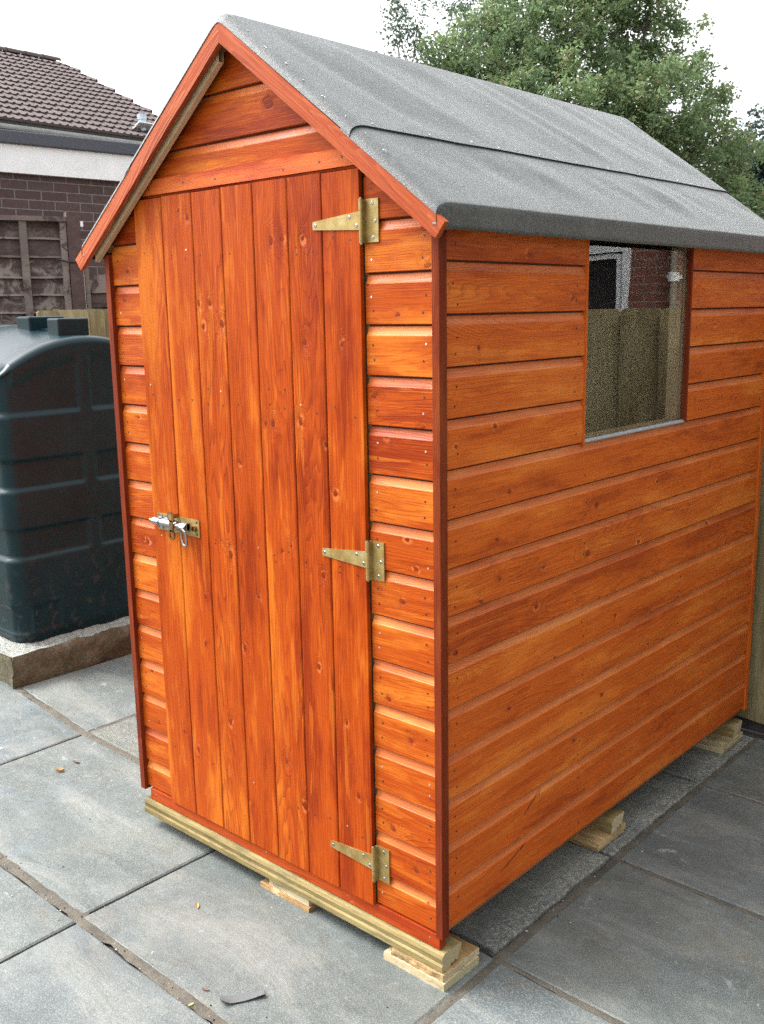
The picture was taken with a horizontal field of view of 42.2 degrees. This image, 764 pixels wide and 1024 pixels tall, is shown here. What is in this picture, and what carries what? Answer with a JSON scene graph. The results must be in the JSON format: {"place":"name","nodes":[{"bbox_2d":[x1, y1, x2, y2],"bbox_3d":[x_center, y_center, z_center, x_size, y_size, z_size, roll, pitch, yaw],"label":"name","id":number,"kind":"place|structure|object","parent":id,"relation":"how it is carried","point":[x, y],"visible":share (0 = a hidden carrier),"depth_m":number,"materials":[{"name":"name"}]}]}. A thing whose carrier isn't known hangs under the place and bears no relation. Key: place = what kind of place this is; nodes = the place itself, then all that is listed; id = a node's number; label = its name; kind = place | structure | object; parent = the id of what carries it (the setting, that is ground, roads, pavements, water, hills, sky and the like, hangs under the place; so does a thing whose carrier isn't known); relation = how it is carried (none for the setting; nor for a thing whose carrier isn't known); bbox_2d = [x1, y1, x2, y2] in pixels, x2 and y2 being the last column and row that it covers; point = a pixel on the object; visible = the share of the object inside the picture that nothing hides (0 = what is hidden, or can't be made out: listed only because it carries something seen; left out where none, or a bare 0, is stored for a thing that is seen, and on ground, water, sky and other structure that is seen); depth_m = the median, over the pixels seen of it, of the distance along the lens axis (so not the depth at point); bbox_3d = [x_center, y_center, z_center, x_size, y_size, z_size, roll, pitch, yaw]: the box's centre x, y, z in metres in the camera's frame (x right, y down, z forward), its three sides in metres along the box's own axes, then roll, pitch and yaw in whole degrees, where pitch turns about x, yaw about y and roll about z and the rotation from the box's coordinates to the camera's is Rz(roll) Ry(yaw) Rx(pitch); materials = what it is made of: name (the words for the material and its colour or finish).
{"place":"outdoors","nodes":[
{"label":"outdoors","id":0,"kind":"place"},
{"bbox_2d":[0,654,763,1023],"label":"paving","id":1,"kind":"structure","parent":0,"point":[134,876],"depth_m":2.65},
{"bbox_2d":[220,990,264,1003],"bbox_3d":[-0.330,1.143,2.344,0.104,0.019,0.034,-4,12,-14],"label":"felt offcut","id":2,"kind":"object","parent":1,"relation":"on","point":[233,999],"visible":1,"depth_m":2.35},
{"bbox_2d":[260,878,318,912],"bbox_3d":[-0.244,1.059,2.770,0.201,0.014,0.084,9,15,41],"label":"packing block","id":3,"kind":"object","parent":1,"relation":"on","point":[264,883],"depth_m":2.73,"materials":[{"name":"brown wood"}]},
{"bbox_2d":[269,879,313,906],"bbox_3d":[-0.235,1.040,2.756,0.161,0.027,0.067,9,15,41],"label":"packing block","id":4,"kind":"object","parent":3,"relation":"on","point":[290,893],"depth_m":2.73,"materials":[{"name":"beige wood"}]},
{"bbox_2d":[144,795,461,972],"bbox_3d":[-0.281,0.998,2.781,1.208,0.046,0.077,9,15,41],"label":"timber bearer","id":5,"kind":"object","parent":4,"relation":"on","point":[442,959],"visible":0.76,"depth_m":2.64,"materials":[{"name":"beige wood"}]},
{"bbox_2d":[75,14,763,949],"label":"garden shed","id":6,"kind":"structure","parent":5,"relation":"on","point":[439,406],"depth_m":2.52,"materials":[{"name":"brown wood"}]},
{"bbox_2d":[134,168,389,904],"bbox_3d":[-0.337,0.076,2.576,0.893,1.773,0.043,9,15,41],"label":"door","id":7,"kind":"structure","parent":6,"relation":"in","point":[252,309],"depth_m":2.54,"materials":[{"name":"brown wood"}]},
{"bbox_2d":[579,240,693,445],"bbox_3d":[0.696,-0.477,2.766,0.064,0.567,0.642,9,15,41],"label":"window","id":8,"kind":"structure","parent":6,"relation":"in","point":[682,258],"depth_m":2.95,"materials":[{"name":"brown wood"}]},
{"bbox_2d":[0,656,753,1023],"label":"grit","id":9,"kind":"object","parent":1,"relation":"on","point":[190,968],"visible":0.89,"depth_m":2.74,"materials":[{"name":"grey gravel"}]},
{"bbox_2d":[0,625,763,1023],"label":"mortar joints","id":10,"kind":"object","parent":1,"relation":"on","point":[128,955],"visible":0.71,"depth_m":2.66,"materials":[{"name":"grey concrete"}]},
{"bbox_2d":[384,946,478,991],"bbox_3d":[0.122,1.110,2.468,0.193,0.022,0.141,9,15,41],"label":"packing block","id":11,"kind":"object","parent":1,"relation":"on","point":[460,973],"depth_m":2.41,"materials":[{"name":"beige wood"}]},
{"bbox_2d":[391,933,478,981],"bbox_3d":[0.132,1.090,2.462,0.166,0.018,0.147,9,15,41],"label":"packing block","id":12,"kind":"object","parent":11,"relation":"on","point":[468,952],"depth_m":2.42,"materials":[{"name":"beige wood"}]},
{"bbox_2d":[569,830,623,851],"bbox_3d":[0.646,0.982,3.036,0.125,0.016,0.157,9,15,41],"label":"packing block","id":13,"kind":"object","parent":1,"relation":"on","point":[586,846],"depth_m":2.98,"materials":[{"name":"beige wood"}]},
{"bbox_2d":[572,821,625,848],"bbox_3d":[0.645,0.966,3.026,0.133,0.018,0.164,9,15,41],"label":"packing block","id":14,"kind":"object","parent":13,"relation":"on","point":[593,837],"depth_m":2.97,"materials":[{"name":"beige wood"}]},
{"bbox_2d":[589,807,623,833],"bbox_3d":[0.272,0.866,3.382,1.184,0.046,0.077,9,15,41],"label":"timber bearer","id":15,"kind":"object","parent":14,"relation":"on","point":[610,821],"visible":0.09,"depth_m":2.99,"materials":[{"name":"beige wood"}]},
{"bbox_2d":[695,738,740,753],"bbox_3d":[1.238,0.844,3.659,0.112,0.018,0.162,9,15,41],"label":"packing block","id":16,"kind":"object","parent":1,"relation":"on","point":[713,748],"depth_m":3.60,"materials":[{"name":"beige wood"}]},
{"bbox_2d":[701,731,742,748],"bbox_3d":[1.248,0.827,3.653,0.111,0.017,0.148,9,15,41],"label":"packing block","id":17,"kind":"object","parent":16,"relation":"on","point":[721,741],"depth_m":3.61,"materials":[{"name":"beige wood"}]},
{"bbox_2d":[713,718,741,737],"bbox_3d":[0.866,0.725,4.027,1.184,0.046,0.077,9,15,41],"label":"timber bearer","id":18,"kind":"object","parent":17,"relation":"on","point":[731,727],"visible":0.08,"depth_m":3.63,"materials":[{"name":"beige wood"}]},
{"bbox_2d":[0,0,763,178],"label":"sky","id":19,"kind":"structure","parent":0,"point":[141,50],"materials":[{"name":"white"}]},
{"label":"ground","id":20,"kind":"structure","parent":0,"visible":0},
{"bbox_2d":[0,616,131,688],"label":"tank plinth","id":21,"kind":"structure","parent":20,"relation":"on","point":[53,657],"depth_m":4.51,"materials":[{"name":"concrete"}]},
{"bbox_2d":[0,316,128,642],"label":"oil tank","id":22,"kind":"object","parent":21,"relation":"on","point":[62,562],"visible":0.63,"depth_m":4.50,"materials":[{"name":"plastic"}]},
{"bbox_2d":[0,129,140,301],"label":"brick garage","id":23,"kind":"structure","parent":20,"relation":"on","point":[41,174],"depth_m":8.24,"materials":[{"name":"brick"}]},
{"bbox_2d":[36,309,109,337],"bbox_3d":[-0.901,-0.611,6.977,0.072,1.632,3.180,9,15,41],"label":"board fence","id":24,"kind":"object","parent":20,"relation":"on","point":[98,323],"visible":0.12,"depth_m":5.92,"materials":[{"name":"beige wood"}]},
{"bbox_2d":[63,212,85,309],"bbox_3d":[-1.875,-0.742,6.255,0.076,2.208,0.080,-7,13,-27],"label":"fence post","id":25,"kind":"object","parent":20,"relation":"on","point":[74,250],"visible":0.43,"depth_m":6.05,"materials":[{"name":"brown wood"}]},
{"bbox_2d":[0,215,71,324],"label":"old fence panel","id":26,"kind":"object","parent":25,"relation":"attached to","point":[34,276],"visible":0.22,"depth_m":5.99,"materials":[{"name":"brown wood"}]},
{"bbox_2d":[57,258,76,262],"bbox_3d":[-1.880,-1.535,6.052,0.208,0.029,0.040,-9,14,-36],"label":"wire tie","id":27,"kind":"object","parent":25,"relation":"attached to","point":[62,260],"visible":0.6,"depth_m":6.02,"materials":[{"name":"grey metal"}]},
{"bbox_2d":[0,46,157,143],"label":"roof","id":28,"kind":"structure","parent":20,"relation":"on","point":[44,93],"depth_m":19.68,"materials":[{"name":"tile"}]},
{"bbox_2d":[83,265,106,308],"bbox_3d":[-1.078,-0.741,6.729,1.730,1.990,0.045,-7,13,-28],"label":"old fence panel","id":29,"kind":"object","parent":20,"relation":"on","point":[95,293],"visible":0.01,"depth_m":6.21,"materials":[{"name":"wood"}]},
{"bbox_2d":[375,0,492,74],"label":"slender tree","id":30,"kind":"object","parent":20,"relation":"on","point":[414,29],"visible":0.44,"depth_m":13.54,"materials":[{"name":"green plant"}]},
{"bbox_2d":[406,0,763,219],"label":"broadleaf tree","id":31,"kind":"object","parent":20,"relation":"on","point":[620,80],"visible":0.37,"depth_m":13.62,"materials":[{"name":"green plant"}]},
{"bbox_2d":[707,103,763,215],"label":"dark evergreen tree","id":32,"kind":"object","parent":20,"relation":"on","point":[759,175],"visible":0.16,"depth_m":16.80,"materials":[{"name":"green plant"}]},
{"bbox_2d":[733,440,763,733],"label":"board fence","id":33,"kind":"object","parent":20,"relation":"on","point":[751,716],"depth_m":3.69,"materials":[{"name":"beige wood"}]}
]}

